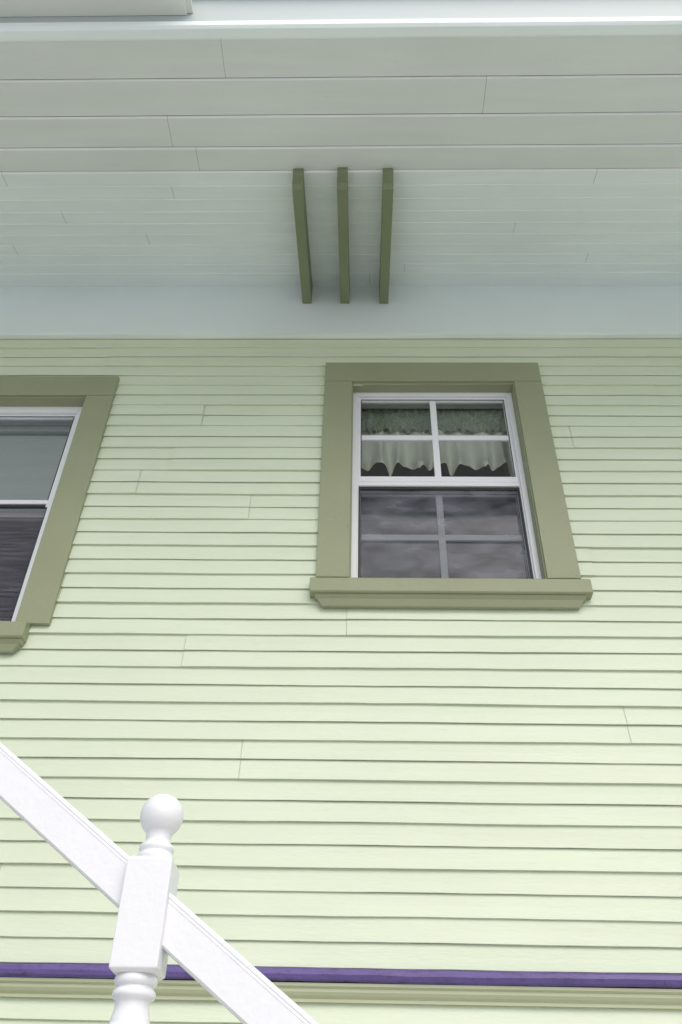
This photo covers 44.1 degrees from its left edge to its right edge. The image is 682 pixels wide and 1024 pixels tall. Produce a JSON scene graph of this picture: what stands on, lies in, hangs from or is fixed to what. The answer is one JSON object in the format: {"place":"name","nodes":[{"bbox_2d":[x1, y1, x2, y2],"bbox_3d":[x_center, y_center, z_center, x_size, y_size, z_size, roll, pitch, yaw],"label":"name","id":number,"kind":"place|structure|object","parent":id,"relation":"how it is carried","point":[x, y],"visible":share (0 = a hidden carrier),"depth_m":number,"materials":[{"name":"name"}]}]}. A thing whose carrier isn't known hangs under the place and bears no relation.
{"place":"outdoors","nodes":[
{"label":"outdoors","id":0,"kind":"place"},
{"bbox_2d":[361,409,517,577],"bbox_3d":[0.620,0.950,5.158,2.800,3.000,2.860,0,-40,1],"label":"room interior","id":1,"kind":"object","parent":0,"point":[380,469],"depth_m":6.39,"materials":[{"name":"paint"}]},
{"bbox_3d":[0.188,-0.567,7.721,10.600,1.998,8.300,0,-40,1],"label":"roof","id":2,"kind":"object","parent":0,"visible":0},
{"bbox_2d":[2,38,681,266],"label":"soffit backing","id":3,"kind":"object","parent":2,"relation":"attached to","point":[330,114],"visible":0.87,"depth_m":3.99,"materials":[{"name":"grey wood"}]},
{"bbox_2d":[292,168,312,303],"bbox_3d":[-0.204,-1.483,4.559,0.052,0.394,0.856,0,-40,1],"label":"eave bracket","id":4,"kind":"object","parent":3,"relation":"attached to","point":[299,204],"visible":1,"depth_m":4.41,"materials":[{"name":"green paint"}]},
{"bbox_2d":[0,34,681,171],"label":"soffit boards","id":5,"kind":"object","parent":3,"relation":"attached to","point":[252,100],"visible":1,"depth_m":3.92,"materials":[{"name":"white wood"}]},
{"bbox_2d":[0,168,681,286],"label":"soffit boards","id":6,"kind":"object","parent":3,"relation":"attached to","point":[455,227],"visible":0.98,"depth_m":4.53,"materials":[{"name":"white wood"}]},
{"bbox_2d":[0,16,681,40],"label":"eave moulding","id":7,"kind":"object","parent":3,"relation":"attached to","point":[344,28],"visible":1,"depth_m":3.68,"materials":[{"name":"white wood"}]},
{"bbox_2d":[0,285,681,337],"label":"frieze board","id":8,"kind":"object","parent":3,"relation":"attached to","point":[548,311],"visible":1,"depth_m":4.83,"materials":[{"name":"paint"}]},
{"bbox_2d":[0,0,681,22],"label":"eave fascia","id":9,"kind":"structure","parent":3,"relation":"attached to","point":[223,10],"depth_m":3.82,"materials":[{"name":"white wood"}]},
{"bbox_2d":[0,0,192,16],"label":"boxed ledge","id":10,"kind":"object","parent":9,"relation":"attached to","point":[32,8],"visible":1,"depth_m":3.80,"materials":[{"name":"paint"}]},
{"bbox_2d":[337,167,349,303],"bbox_3d":[0.016,-1.484,4.552,0.052,0.394,0.861,0,-40,1],"label":"eave bracket","id":11,"kind":"object","parent":3,"relation":"attached to","point":[342,206],"visible":1,"depth_m":4.39,"materials":[{"name":"green paint"}]},
{"bbox_2d":[379,168,393,303],"bbox_3d":[0.241,-1.481,4.549,0.052,0.394,0.855,0,-40,1],"label":"eave bracket","id":12,"kind":"object","parent":3,"relation":"attached to","point":[386,216],"visible":1,"depth_m":4.39,"materials":[{"name":"green paint"}]},
{"label":"ground","id":13,"kind":"structure","parent":0,"visible":0},
{"bbox_2d":[0,742,317,1023],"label":"stair railing","id":14,"kind":"object","parent":13,"relation":"on","point":[158,922],"visible":1,"depth_m":1.60,"materials":[{"name":"white paint"}]},
{"bbox_2d":[0,337,681,1023],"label":"clapboard siding","id":15,"kind":"object","parent":13,"relation":"on","point":[374,707],"visible":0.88,"depth_m":3.27,"materials":[{"name":"paint"}]},
{"bbox_2d":[0,977,681,1009],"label":"belt moulding","id":16,"kind":"object","parent":15,"relation":"attached to","point":[414,994],"visible":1,"depth_m":2.62,"materials":[{"name":"paint"}]},
{"bbox_2d":[0,963,681,988],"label":"purple belt cap","id":17,"kind":"object","parent":16,"relation":"on","point":[439,977],"visible":0.77,"depth_m":2.63,"materials":[{"name":"paint"}]},
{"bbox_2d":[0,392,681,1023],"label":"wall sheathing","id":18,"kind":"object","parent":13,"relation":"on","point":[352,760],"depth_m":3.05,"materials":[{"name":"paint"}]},
{"bbox_2d":[0,621,30,653],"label":"sill","id":19,"kind":"structure","parent":18,"relation":"attached to","point":[14,635],"depth_m":3.45,"materials":[{"name":"green paint"}]},
{"bbox_2d":[0,406,81,620],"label":"frame","id":20,"kind":"object","parent":19,"relation":"on","point":[40,411],"visible":0.23,"depth_m":4.45,"materials":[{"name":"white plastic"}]},
{"bbox_2d":[0,436,67,619],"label":"window shade","id":21,"kind":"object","parent":20,"relation":"attached to","point":[28,466],"depth_m":4.37,"materials":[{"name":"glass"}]},
{"bbox_2d":[0,508,45,620],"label":"insect screen","id":22,"kind":"object","parent":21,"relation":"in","point":[22,547],"visible":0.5,"depth_m":3.90,"materials":[{"name":"grey metal"}]},
{"bbox_2d":[0,425,70,528],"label":"shade rail","id":23,"kind":"object","parent":20,"relation":"attached to","point":[34,430],"visible":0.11,"depth_m":4.52,"materials":[{"name":"fabric"}]},
{"bbox_2d":[0,415,76,519],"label":"sashes","id":24,"kind":"object","parent":20,"relation":"in","point":[24,502],"visible":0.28,"depth_m":4.30,"materials":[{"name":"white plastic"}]},
{"bbox_2d":[0,416,74,517],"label":"gasket","id":25,"kind":"object","parent":24,"relation":"attached to","point":[62,452],"visible":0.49,"depth_m":4.40,"materials":[{"name":"black rubber"}]},
{"bbox_2d":[0,376,119,625],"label":"casing","id":26,"kind":"object","parent":19,"relation":"on","point":[41,592],"visible":0.86,"depth_m":4.04,"materials":[{"name":"green paint"}]},
{"bbox_2d":[0,397,85,620],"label":"jamb","id":27,"kind":"object","parent":26,"relation":"attached to","point":[41,401],"visible":0.35,"depth_m":4.46,"materials":[{"name":"green paint"}]},
{"bbox_2d":[0,530,36,617],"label":"room interior","id":28,"kind":"object","parent":18,"relation":"attached to","point":[22,565],"depth_m":7.01,"materials":[{"name":"paint"}]},
{"bbox_2d":[309,577,592,609],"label":"sill","id":29,"kind":"structure","parent":18,"relation":"attached to","point":[469,593],"depth_m":3.56,"materials":[{"name":"green paint"}]},
{"bbox_2d":[351,392,541,578],"bbox_3d":[0.475,-0.115,4.126,0.843,1.289,0.095,0,-40,1],"label":"frame","id":30,"kind":"object","parent":29,"relation":"on","point":[534,559],"visible":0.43,"depth_m":4.28,"materials":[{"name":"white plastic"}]},
{"bbox_2d":[362,409,505,433],"bbox_3d":[0.488,-0.510,4.568,0.955,0.201,0.063,0,-40,1],"label":"curtain ruffle","id":31,"kind":"object","parent":30,"relation":"attached to","point":[417,420],"visible":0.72,"depth_m":4.54,"materials":[{"name":"fabric"}]},
{"bbox_2d":[361,429,512,476],"bbox_3d":[0.484,-0.323,4.442,0.957,0.317,0.091,0,-40,1],"label":"curtain valance","id":32,"kind":"object","parent":30,"relation":"attached to","point":[474,455],"visible":0.7,"depth_m":4.44,"materials":[{"name":"fabric"}]},
{"bbox_2d":[359,398,523,577],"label":"sashes","id":33,"kind":"object","parent":30,"relation":"in","point":[437,480],"visible":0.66,"depth_m":4.16,"materials":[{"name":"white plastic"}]},
{"bbox_2d":[360,400,521,577],"bbox_3d":[0.475,-0.138,4.127,0.759,1.173,0.036,0,-40,1],"label":"gasket","id":34,"kind":"object","parent":33,"relation":"attached to","point":[440,400],"visible":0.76,"depth_m":4.39,"materials":[{"name":"black rubber"}]},
{"bbox_2d":[358,487,532,578],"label":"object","id":35,"kind":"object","parent":30,"relation":"attached to","point":[443,488],"depth_m":4.08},
{"bbox_2d":[360,490,530,578],"bbox_3d":[0.469,0.106,3.913,0.779,0.585,0.001,0,-40,1],"label":"insect screen","id":36,"kind":"object","parent":35,"relation":"in","point":[386,510],"visible":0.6,"depth_m":3.91,"materials":[{"name":"grey metal"}]},
{"bbox_2d":[349,383,546,578],"bbox_3d":[0.474,-0.163,4.076,0.879,1.317,0.077,0,-40,1],"label":"jamb","id":37,"kind":"object","parent":29,"relation":"on","point":[461,388],"visible":0.69,"depth_m":4.46,"materials":[{"name":"green paint"}]},
{"bbox_2d":[316,363,580,578],"bbox_3d":[0.475,-0.250,4.108,1.143,1.422,0.040,0,-40,1],"label":"casing","id":38,"kind":"object","parent":29,"relation":"on","point":[556,539],"visible":0.81,"depth_m":4.13,"materials":[{"name":"green paint"}]}
]}

